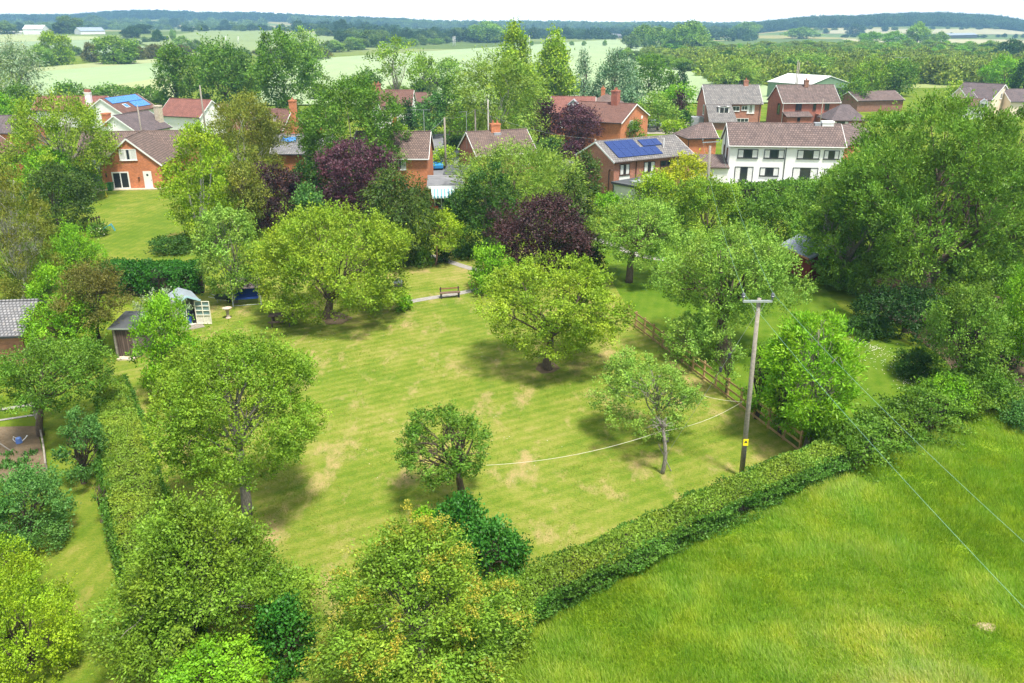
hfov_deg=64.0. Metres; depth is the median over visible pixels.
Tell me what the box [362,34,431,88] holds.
robinia tree
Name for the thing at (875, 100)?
white edged bungalow
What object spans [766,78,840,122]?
brick house
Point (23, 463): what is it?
seedling
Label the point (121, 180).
patio door
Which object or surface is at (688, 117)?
laurel bush
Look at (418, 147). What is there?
plum tiled house
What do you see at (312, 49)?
willow tree
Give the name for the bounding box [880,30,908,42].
field tree
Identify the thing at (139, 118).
utility pole
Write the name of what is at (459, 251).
shrub
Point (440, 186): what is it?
flat roofed extension
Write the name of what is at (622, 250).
gravel path
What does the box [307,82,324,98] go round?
hedgerow tree
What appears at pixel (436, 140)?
driveway
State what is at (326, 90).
hedgerow tree
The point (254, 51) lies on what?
hedgerow tree
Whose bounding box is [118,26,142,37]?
field tree
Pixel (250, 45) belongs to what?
hill field
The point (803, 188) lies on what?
viburnum bush
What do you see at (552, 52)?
dawn redwood
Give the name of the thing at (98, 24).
hedgerow tree
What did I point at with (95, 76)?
field
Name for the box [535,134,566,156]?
white rose bush
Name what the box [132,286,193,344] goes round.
lichen tree
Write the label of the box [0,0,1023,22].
sky
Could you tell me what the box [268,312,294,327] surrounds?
picnic table
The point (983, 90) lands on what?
cream gable house
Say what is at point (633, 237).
apple tree
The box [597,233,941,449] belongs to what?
lawn
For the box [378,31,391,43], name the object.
field tree
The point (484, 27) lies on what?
field tree
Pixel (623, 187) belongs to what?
garage
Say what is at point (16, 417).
plot edging
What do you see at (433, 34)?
hedgerow tree
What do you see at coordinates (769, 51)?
hedgerow tree
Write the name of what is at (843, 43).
hedgerow tree
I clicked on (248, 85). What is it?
oak tree
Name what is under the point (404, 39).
hedgerow tree
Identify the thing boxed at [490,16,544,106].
dawn redwood
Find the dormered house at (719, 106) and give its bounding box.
[690,78,763,129]
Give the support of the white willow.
on the ground at (842, 297)
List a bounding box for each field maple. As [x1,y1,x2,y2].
[665,168,750,241]
[724,184,809,245]
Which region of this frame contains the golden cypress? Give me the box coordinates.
[446,106,474,134]
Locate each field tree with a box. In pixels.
[0,20,19,33]
[21,44,57,66]
[22,14,41,21]
[36,29,75,65]
[51,21,67,33]
[55,15,83,33]
[80,41,98,61]
[81,14,106,22]
[90,34,142,64]
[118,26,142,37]
[128,24,154,33]
[134,44,148,59]
[143,43,162,58]
[151,28,164,41]
[168,18,177,26]
[169,29,176,39]
[172,35,193,48]
[188,39,203,50]
[220,19,228,25]
[329,40,342,51]
[333,18,347,29]
[346,36,364,49]
[355,29,382,46]
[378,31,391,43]
[467,21,505,42]
[620,33,640,47]
[629,23,659,46]
[645,25,678,47]
[667,18,713,46]
[719,50,736,57]
[727,21,762,35]
[779,26,824,38]
[845,23,865,35]
[856,31,882,42]
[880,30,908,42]
[881,25,888,30]
[905,21,933,43]
[930,31,950,41]
[964,43,978,51]
[978,43,997,47]
[991,38,1023,55]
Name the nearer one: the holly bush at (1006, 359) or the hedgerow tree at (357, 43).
the holly bush at (1006, 359)
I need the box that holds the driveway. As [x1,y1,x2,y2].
[433,134,458,174]
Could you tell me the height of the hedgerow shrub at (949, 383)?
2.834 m
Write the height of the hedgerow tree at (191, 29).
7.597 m
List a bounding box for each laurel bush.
[69,164,92,195]
[153,630,279,682]
[243,587,322,682]
[278,155,330,218]
[431,486,502,557]
[442,187,468,218]
[456,509,534,589]
[676,108,694,126]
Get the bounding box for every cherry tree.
[414,205,464,264]
[621,192,690,241]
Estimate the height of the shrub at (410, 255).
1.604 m
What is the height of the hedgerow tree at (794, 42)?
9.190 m
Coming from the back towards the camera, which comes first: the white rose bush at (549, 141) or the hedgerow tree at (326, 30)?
the hedgerow tree at (326, 30)
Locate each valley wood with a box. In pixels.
[0,16,269,29]
[290,18,759,40]
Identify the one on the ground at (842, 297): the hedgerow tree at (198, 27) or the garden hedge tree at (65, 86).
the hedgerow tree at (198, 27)
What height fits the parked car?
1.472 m
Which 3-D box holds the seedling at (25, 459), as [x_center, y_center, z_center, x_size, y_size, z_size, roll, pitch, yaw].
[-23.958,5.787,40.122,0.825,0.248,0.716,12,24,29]
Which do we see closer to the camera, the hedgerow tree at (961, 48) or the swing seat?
the swing seat
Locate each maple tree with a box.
[241,193,417,325]
[471,248,635,370]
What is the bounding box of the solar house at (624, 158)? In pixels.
[575,134,693,194]
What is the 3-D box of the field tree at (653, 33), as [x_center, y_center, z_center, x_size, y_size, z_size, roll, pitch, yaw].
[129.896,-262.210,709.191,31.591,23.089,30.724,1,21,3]
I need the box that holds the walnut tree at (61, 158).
[2,142,78,205]
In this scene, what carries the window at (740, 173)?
in the white house at (757, 151)
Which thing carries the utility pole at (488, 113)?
on the ground at (842, 297)
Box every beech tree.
[150,36,205,104]
[186,28,260,103]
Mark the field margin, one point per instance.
(86, 65)
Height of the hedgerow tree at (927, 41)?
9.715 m
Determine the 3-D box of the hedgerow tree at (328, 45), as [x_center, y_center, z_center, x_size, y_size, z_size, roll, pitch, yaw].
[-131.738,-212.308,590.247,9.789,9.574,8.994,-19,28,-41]
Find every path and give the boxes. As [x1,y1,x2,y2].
[408,287,479,302]
[431,255,471,269]
[594,237,663,260]
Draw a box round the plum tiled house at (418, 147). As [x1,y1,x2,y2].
[352,110,434,196]
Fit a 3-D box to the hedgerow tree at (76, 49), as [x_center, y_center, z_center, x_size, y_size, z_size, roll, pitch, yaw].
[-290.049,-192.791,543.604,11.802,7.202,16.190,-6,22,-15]
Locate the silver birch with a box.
[191,88,296,202]
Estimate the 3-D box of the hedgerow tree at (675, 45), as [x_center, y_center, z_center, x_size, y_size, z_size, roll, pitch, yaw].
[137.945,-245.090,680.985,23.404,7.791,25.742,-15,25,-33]
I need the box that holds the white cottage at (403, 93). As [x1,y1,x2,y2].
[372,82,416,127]
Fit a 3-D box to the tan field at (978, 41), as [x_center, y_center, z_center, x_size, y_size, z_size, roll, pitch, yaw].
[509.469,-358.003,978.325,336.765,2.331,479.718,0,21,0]
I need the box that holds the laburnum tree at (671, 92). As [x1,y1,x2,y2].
[659,81,698,111]
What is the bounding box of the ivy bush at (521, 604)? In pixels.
[477,570,539,663]
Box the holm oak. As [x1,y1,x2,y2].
[1006,58,1023,87]
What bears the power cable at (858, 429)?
attached to the telegraph pole at (745, 439)
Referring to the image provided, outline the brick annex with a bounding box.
[673,122,718,153]
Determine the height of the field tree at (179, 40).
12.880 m
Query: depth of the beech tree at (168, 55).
205.83 m
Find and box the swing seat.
[230,277,261,306]
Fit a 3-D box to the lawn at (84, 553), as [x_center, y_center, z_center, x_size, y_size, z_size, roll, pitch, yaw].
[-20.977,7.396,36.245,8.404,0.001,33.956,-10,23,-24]
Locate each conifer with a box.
[354,160,451,270]
[546,167,616,273]
[569,149,606,203]
[657,149,716,206]
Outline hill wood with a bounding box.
[755,11,1023,32]
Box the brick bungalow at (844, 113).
[817,104,867,124]
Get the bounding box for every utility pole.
[137,105,141,129]
[199,85,206,131]
[444,117,446,167]
[474,109,475,130]
[487,100,488,129]
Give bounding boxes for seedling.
[0,448,17,457]
[0,462,9,468]
[1,457,18,465]
[6,460,21,467]
[8,462,31,470]
[16,455,32,463]
[21,448,38,456]
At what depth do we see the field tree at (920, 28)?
740.79 m
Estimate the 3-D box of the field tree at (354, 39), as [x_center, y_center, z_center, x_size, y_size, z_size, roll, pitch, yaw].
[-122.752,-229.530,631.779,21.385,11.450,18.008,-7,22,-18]
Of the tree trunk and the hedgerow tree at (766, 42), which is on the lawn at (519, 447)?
the tree trunk
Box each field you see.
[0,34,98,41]
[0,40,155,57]
[21,62,172,95]
[107,77,174,96]
[132,30,325,55]
[219,30,338,41]
[251,39,767,104]
[821,28,1023,33]
[843,39,1023,43]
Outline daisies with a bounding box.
[858,339,932,388]
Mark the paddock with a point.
(926, 85)
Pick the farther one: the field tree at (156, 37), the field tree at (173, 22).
the field tree at (173, 22)
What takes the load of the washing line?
attached to the apple tree at (457, 460)
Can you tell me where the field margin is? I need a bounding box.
[28,59,158,71]
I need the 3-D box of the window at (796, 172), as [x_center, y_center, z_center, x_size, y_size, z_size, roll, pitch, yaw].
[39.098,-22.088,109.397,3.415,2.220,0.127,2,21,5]
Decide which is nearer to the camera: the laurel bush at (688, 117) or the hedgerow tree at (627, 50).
the laurel bush at (688, 117)
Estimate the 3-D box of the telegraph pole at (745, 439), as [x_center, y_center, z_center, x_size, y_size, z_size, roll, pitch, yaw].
[10.643,2.289,37.164,1.445,9.491,0.338,0,21,0]
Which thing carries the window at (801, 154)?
in the white house at (757, 151)
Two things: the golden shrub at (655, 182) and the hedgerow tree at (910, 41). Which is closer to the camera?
the golden shrub at (655, 182)
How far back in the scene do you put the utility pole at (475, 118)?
124.26 m
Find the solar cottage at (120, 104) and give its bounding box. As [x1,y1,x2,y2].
[89,93,153,127]
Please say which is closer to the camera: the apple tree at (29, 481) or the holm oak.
the apple tree at (29, 481)
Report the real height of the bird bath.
0.810 m
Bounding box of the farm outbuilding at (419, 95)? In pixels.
[415,92,432,111]
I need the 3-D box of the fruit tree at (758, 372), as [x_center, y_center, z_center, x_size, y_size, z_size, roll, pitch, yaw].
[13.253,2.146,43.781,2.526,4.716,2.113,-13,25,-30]
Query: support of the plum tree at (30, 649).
on the lawn at (84, 553)
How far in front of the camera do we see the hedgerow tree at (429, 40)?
827.50 m
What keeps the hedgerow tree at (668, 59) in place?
on the ground at (842, 297)
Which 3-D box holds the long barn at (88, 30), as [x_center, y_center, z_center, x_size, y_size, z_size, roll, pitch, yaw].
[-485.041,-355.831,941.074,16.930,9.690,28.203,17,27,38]
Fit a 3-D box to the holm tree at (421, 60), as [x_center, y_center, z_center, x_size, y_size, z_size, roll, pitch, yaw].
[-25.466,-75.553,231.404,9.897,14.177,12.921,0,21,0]
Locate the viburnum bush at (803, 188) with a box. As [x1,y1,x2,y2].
[788,168,831,214]
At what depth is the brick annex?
123.34 m
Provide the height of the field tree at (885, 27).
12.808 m
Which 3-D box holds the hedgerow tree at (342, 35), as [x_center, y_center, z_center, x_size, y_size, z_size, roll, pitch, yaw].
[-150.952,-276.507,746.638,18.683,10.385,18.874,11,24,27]
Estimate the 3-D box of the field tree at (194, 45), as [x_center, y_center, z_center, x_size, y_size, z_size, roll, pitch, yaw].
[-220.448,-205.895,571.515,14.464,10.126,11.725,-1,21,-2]
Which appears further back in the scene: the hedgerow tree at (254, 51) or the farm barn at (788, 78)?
the hedgerow tree at (254, 51)
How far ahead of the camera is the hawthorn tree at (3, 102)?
159.01 m
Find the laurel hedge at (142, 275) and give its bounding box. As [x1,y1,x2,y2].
[90,256,204,295]
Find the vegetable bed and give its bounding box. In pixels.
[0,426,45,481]
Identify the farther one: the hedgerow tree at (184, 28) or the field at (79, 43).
the hedgerow tree at (184, 28)
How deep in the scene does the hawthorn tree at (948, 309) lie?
46.10 m
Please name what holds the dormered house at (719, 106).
on the ground at (842, 297)
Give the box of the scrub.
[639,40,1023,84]
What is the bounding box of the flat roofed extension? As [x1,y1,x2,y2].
[427,175,463,209]
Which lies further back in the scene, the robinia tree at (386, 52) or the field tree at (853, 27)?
the field tree at (853, 27)
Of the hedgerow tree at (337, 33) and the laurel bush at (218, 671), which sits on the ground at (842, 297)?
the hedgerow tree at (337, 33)
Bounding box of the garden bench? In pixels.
[439,286,459,298]
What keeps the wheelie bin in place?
on the house lawn at (137, 219)
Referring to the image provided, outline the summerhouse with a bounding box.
[168,287,211,329]
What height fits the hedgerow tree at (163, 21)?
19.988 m
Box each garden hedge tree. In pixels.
[49,78,91,95]
[81,81,134,95]
[126,84,164,99]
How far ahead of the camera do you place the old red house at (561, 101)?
158.53 m
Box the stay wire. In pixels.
[668,310,758,451]
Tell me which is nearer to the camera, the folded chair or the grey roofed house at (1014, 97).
the folded chair
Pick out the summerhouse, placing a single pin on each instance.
(202, 312)
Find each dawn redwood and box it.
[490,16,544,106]
[533,23,580,100]
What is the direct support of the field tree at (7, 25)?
on the ground at (842, 297)
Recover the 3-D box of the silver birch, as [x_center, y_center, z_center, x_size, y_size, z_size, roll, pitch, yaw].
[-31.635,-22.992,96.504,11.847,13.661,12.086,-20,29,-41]
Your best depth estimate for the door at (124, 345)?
52.33 m
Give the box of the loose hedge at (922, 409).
[799,356,1023,485]
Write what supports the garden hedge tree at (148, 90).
on the ground at (842, 297)
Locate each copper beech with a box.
[232,160,304,230]
[309,134,400,225]
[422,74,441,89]
[483,188,605,281]
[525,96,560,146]
[551,100,604,148]
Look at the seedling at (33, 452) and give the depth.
40.75 m
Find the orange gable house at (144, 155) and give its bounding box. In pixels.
[76,129,198,192]
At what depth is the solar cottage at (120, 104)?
169.38 m
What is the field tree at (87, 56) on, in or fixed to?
on the ground at (842, 297)
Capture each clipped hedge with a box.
[91,374,208,672]
[418,439,853,682]
[443,134,461,149]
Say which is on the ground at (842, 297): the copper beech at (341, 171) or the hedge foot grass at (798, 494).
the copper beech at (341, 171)
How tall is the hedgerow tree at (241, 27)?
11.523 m
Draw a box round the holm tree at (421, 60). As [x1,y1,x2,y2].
[405,48,438,90]
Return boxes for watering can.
[13,435,27,443]
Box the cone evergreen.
[396,95,421,130]
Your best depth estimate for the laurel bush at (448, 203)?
88.60 m
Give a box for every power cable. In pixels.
[704,150,1016,599]
[723,156,1023,541]
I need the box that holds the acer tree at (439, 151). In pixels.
[433,141,459,167]
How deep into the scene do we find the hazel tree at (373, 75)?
222.50 m
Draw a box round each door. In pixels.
[111,172,130,188]
[115,331,133,355]
[143,171,153,187]
[194,301,211,323]
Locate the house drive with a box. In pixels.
[647,122,687,133]
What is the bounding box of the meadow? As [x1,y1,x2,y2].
[499,408,1023,682]
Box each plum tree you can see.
[0,531,47,609]
[0,562,85,682]
[625,117,646,137]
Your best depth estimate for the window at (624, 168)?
101.80 m
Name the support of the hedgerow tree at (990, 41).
on the ground at (842, 297)
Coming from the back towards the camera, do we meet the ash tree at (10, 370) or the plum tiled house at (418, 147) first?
the plum tiled house at (418, 147)
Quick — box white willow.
[0,31,54,97]
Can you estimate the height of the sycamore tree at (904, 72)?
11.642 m
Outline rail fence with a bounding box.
[627,305,803,449]
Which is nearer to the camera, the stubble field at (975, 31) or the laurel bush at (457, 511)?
the laurel bush at (457, 511)
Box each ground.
[0,19,1023,621]
[847,262,1023,397]
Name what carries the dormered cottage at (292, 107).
on the ground at (842, 297)
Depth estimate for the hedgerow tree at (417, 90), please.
230.79 m
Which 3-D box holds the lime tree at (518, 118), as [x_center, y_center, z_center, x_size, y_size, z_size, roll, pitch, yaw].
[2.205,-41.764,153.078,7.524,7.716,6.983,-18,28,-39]
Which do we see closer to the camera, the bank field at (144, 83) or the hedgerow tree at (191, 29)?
the bank field at (144, 83)
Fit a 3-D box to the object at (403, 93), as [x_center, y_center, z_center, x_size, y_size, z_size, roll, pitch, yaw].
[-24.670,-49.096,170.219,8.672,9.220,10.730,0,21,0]
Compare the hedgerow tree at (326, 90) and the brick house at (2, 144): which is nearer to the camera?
the brick house at (2, 144)
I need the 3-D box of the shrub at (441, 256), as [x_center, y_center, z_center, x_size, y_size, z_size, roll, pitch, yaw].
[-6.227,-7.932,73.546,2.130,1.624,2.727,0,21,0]
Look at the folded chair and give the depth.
58.44 m
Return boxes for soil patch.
[322,312,351,323]
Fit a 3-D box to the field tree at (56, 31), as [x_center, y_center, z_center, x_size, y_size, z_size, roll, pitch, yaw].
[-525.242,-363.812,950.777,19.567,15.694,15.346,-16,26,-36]
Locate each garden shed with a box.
[107,311,153,359]
[782,234,844,280]
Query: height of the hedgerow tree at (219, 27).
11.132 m
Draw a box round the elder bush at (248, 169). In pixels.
[217,156,274,239]
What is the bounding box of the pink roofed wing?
[217,104,240,129]
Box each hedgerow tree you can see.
[12,22,24,30]
[69,46,82,55]
[82,21,97,26]
[87,21,103,28]
[140,36,147,41]
[142,95,154,103]
[146,21,159,26]
[151,92,167,104]
[157,20,169,24]
[175,44,194,54]
[180,25,188,30]
[187,27,195,31]
[195,24,203,30]
[198,24,209,30]
[214,25,225,30]
[222,24,232,29]
[232,25,238,30]
[238,24,246,30]
[246,24,258,30]
[251,46,272,55]
[256,24,267,30]
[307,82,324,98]
[308,23,317,30]
[314,88,330,98]
[315,27,323,35]
[317,47,332,58]
[322,27,330,35]
[323,41,336,51]
[325,30,336,35]
[328,40,346,51]
[334,31,343,41]
[335,33,351,41]
[343,39,353,50]
[344,28,357,37]
[352,42,361,49]
[356,38,370,49]
[375,29,390,42]
[386,82,408,88]
[389,29,400,37]
[397,37,409,45]
[400,28,416,39]
[405,38,417,45]
[410,81,425,91]
[413,30,428,37]
[419,37,426,44]
[423,82,437,95]
[425,29,441,38]
[425,37,434,44]
[429,26,439,36]
[431,38,441,44]
[436,31,446,38]
[442,36,452,42]
[445,29,461,41]
[450,27,464,41]
[462,29,469,41]
[466,32,480,41]
[619,47,635,58]
[623,50,643,60]
[640,52,660,59]
[657,55,677,66]
[660,39,678,49]
[665,42,683,48]
[668,58,692,68]
[683,63,697,70]
[699,40,724,45]
[754,40,776,48]
[761,49,775,54]
[768,43,792,46]
[782,40,803,46]
[799,39,815,46]
[812,40,830,46]
[837,39,851,46]
[841,46,860,51]
[843,41,867,46]
[851,44,867,50]
[857,49,883,54]
[862,41,881,45]
[872,44,887,50]
[886,43,910,50]
[901,39,919,45]
[920,39,939,46]
[927,42,954,46]
[932,44,945,49]
[934,48,955,55]
[949,42,963,46]
[954,45,972,50]
[957,44,977,51]
[971,51,987,55]
[979,40,998,43]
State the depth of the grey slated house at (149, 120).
139.07 m
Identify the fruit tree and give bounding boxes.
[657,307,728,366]
[706,325,746,392]
[737,336,778,418]
[761,372,796,434]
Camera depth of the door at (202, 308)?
58.20 m
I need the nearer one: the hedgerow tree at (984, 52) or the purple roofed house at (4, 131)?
the purple roofed house at (4, 131)
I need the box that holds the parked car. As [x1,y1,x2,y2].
[433,158,442,168]
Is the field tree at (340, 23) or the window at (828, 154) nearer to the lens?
the window at (828, 154)
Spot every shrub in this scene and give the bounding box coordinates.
[76,159,108,199]
[143,232,195,256]
[395,249,426,266]
[432,246,454,264]
[444,133,591,223]
[449,244,474,259]
[466,237,516,296]
[558,137,583,159]
[592,189,621,213]
[628,166,678,204]
[658,118,689,133]
[806,418,869,463]
[837,311,898,342]
[887,340,939,379]
[918,370,981,416]
[940,80,962,98]
[949,359,1023,412]
[995,395,1023,433]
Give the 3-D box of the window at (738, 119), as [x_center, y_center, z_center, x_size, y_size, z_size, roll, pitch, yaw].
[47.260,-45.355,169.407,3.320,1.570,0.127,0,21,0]
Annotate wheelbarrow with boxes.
[210,294,230,302]
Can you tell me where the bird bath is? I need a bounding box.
[222,306,231,318]
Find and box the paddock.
[904,82,980,87]
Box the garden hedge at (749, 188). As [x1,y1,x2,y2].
[713,176,817,204]
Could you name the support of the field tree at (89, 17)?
on the ground at (842, 297)
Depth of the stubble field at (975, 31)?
1599.09 m
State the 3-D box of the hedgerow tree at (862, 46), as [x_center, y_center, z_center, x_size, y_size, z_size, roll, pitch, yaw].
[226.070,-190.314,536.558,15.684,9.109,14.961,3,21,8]
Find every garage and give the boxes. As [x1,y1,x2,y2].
[443,165,470,183]
[611,177,662,207]
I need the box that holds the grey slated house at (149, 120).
[99,105,172,130]
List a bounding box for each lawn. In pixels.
[0,370,157,682]
[87,190,210,265]
[103,247,795,682]
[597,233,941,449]
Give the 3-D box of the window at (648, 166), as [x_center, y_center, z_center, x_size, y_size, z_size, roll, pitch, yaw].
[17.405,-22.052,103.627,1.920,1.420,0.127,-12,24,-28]
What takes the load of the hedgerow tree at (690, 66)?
on the ground at (842, 297)
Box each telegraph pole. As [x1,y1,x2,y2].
[702,138,719,222]
[739,293,774,472]
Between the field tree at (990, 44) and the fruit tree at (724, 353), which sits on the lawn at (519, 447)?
the fruit tree at (724, 353)
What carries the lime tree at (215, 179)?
on the house lawn at (137, 219)
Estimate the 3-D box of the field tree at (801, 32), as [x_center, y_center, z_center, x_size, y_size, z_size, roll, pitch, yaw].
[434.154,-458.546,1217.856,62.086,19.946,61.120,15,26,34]
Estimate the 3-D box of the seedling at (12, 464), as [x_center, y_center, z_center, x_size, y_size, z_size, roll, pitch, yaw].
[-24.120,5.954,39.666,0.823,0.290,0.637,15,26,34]
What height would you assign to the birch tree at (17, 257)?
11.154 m
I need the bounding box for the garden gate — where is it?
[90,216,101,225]
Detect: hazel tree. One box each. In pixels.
[22,260,70,330]
[123,287,203,400]
[288,179,325,230]
[338,67,386,97]
[411,89,450,136]
[430,56,464,95]
[835,75,876,102]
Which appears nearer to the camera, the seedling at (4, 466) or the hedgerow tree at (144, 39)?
the seedling at (4, 466)
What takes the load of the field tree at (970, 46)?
on the ground at (842, 297)
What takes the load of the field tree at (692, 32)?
on the ground at (842, 297)
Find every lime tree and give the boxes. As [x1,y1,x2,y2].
[154,116,242,244]
[242,117,277,156]
[248,24,324,109]
[507,101,532,130]
[976,52,1023,87]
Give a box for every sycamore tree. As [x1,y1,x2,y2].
[286,65,413,189]
[845,54,891,89]
[880,56,922,94]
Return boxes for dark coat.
[190,306,195,322]
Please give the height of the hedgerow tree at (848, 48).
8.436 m
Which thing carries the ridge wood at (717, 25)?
on the ground at (842, 297)
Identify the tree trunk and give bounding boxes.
[640,408,682,473]
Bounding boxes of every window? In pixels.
[118,149,137,160]
[386,160,405,169]
[434,198,445,207]
[619,163,629,175]
[643,161,654,172]
[660,160,666,167]
[733,106,739,111]
[734,167,753,181]
[737,118,748,121]
[737,149,758,158]
[746,105,754,113]
[759,167,778,176]
[763,149,784,158]
[777,103,780,114]
[792,167,817,182]
[795,104,801,110]
[797,150,819,159]
[823,150,839,159]
[824,103,829,110]
[835,121,848,123]
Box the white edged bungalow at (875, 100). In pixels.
[839,90,904,111]
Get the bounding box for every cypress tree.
[13,159,101,232]
[449,158,522,257]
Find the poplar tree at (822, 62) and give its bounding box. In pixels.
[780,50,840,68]
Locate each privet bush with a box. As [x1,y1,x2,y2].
[0,241,70,296]
[44,214,111,272]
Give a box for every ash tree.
[0,330,121,436]
[16,288,110,359]
[783,159,928,294]
[801,84,1023,315]
[805,124,945,270]
[938,103,1023,295]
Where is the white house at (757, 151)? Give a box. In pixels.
[693,121,846,183]
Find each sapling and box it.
[90,474,109,522]
[412,501,437,532]
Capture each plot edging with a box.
[0,414,33,420]
[36,412,47,469]
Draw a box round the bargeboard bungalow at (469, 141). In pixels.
[457,111,535,174]
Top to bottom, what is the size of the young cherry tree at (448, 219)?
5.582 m
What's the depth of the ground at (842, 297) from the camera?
142.55 m
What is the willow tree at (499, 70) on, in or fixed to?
on the ground at (842, 297)
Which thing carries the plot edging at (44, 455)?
on the ground at (842, 297)
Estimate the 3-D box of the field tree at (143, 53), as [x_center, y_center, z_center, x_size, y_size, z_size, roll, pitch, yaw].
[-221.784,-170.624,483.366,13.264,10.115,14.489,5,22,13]
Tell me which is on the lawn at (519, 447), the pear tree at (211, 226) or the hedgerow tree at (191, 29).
the pear tree at (211, 226)
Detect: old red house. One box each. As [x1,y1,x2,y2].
[549,96,595,134]
[565,87,649,148]
[596,86,623,102]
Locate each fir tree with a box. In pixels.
[574,45,595,95]
[656,67,680,99]
[673,62,689,88]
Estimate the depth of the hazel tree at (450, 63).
237.26 m
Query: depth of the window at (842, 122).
157.75 m
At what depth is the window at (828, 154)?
108.10 m
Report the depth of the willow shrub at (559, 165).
87.33 m
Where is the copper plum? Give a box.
[671,88,689,110]
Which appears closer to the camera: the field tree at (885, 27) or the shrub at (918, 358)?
the shrub at (918, 358)
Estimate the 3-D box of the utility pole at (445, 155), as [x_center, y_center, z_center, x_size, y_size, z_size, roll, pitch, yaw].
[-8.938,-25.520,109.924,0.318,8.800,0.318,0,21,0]
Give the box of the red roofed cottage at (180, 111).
[162,98,225,132]
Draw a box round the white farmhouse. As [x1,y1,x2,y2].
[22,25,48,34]
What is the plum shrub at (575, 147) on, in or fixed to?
on the ground at (842, 297)
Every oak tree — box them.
[0,86,121,180]
[227,74,261,107]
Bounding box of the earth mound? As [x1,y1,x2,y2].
[972,622,995,632]
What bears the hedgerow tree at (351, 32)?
on the ground at (842, 297)
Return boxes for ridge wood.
[0,9,406,22]
[287,14,773,29]
[655,22,746,27]
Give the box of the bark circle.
[536,362,559,373]
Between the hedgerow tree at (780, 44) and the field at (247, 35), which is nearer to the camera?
the hedgerow tree at (780, 44)
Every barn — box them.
[74,27,104,34]
[767,73,848,96]
[943,33,976,38]
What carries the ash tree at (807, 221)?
on the ground at (842, 297)
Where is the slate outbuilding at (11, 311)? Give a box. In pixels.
[0,299,59,363]
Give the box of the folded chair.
[187,309,191,322]
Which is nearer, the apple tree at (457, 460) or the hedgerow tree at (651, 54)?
the apple tree at (457, 460)
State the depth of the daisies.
52.60 m
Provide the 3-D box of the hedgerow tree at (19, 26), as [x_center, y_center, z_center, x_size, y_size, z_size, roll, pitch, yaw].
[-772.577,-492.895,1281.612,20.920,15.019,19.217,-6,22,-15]
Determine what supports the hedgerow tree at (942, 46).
on the ground at (842, 297)
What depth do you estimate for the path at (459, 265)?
73.02 m
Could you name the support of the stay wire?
attached to the telegraph pole at (745, 439)
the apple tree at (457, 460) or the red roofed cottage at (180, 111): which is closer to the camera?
the apple tree at (457, 460)
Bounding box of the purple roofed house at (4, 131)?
[0,115,47,151]
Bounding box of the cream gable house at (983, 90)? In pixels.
[945,82,1007,116]
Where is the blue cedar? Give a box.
[580,47,647,103]
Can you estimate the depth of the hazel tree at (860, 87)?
202.31 m
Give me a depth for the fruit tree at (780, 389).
41.85 m
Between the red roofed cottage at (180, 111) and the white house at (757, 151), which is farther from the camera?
the red roofed cottage at (180, 111)
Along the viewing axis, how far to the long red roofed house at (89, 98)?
170.19 m
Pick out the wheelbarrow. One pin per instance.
(223, 297)
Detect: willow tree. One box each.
[282,25,330,83]
[436,44,553,142]
[704,49,779,84]
[751,308,869,446]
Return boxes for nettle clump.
[390,290,413,311]
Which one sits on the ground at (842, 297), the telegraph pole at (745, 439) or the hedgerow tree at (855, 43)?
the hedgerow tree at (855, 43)
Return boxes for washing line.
[495,434,651,464]
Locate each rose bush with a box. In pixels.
[83,218,110,237]
[412,242,435,268]
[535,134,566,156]
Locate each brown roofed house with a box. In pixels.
[842,122,868,156]
[961,98,987,118]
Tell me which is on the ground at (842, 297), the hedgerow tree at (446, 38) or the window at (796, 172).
the hedgerow tree at (446, 38)
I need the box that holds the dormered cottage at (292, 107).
[243,97,303,143]
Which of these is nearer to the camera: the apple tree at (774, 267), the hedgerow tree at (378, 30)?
the apple tree at (774, 267)
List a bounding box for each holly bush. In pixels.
[782,59,801,68]
[846,272,971,348]
[955,310,1023,369]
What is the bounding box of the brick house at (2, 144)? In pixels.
[0,136,23,176]
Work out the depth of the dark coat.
58.34 m
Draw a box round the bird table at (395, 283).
[393,278,402,294]
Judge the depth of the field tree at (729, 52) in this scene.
414.42 m
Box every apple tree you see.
[0,458,81,556]
[137,319,333,517]
[390,397,496,502]
[584,188,692,282]
[584,339,710,442]
[634,87,684,129]
[641,214,818,351]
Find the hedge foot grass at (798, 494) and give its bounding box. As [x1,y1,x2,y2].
[499,472,839,668]
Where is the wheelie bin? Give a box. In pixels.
[107,182,113,190]
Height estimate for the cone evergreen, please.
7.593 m
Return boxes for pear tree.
[48,403,112,484]
[187,200,260,302]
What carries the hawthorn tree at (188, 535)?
on the lawn at (519, 447)
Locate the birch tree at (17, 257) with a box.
[0,161,66,299]
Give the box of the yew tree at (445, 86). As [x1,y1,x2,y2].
[432,71,472,134]
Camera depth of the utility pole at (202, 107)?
138.05 m
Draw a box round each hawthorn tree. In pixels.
[0,78,36,115]
[0,92,22,114]
[41,256,141,352]
[65,484,328,682]
[294,499,539,682]
[914,279,1022,377]
[983,258,1023,366]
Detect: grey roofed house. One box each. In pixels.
[269,129,338,186]
[1001,88,1023,116]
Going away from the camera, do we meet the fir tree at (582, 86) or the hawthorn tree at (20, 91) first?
the hawthorn tree at (20, 91)
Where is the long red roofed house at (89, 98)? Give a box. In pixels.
[30,89,108,126]

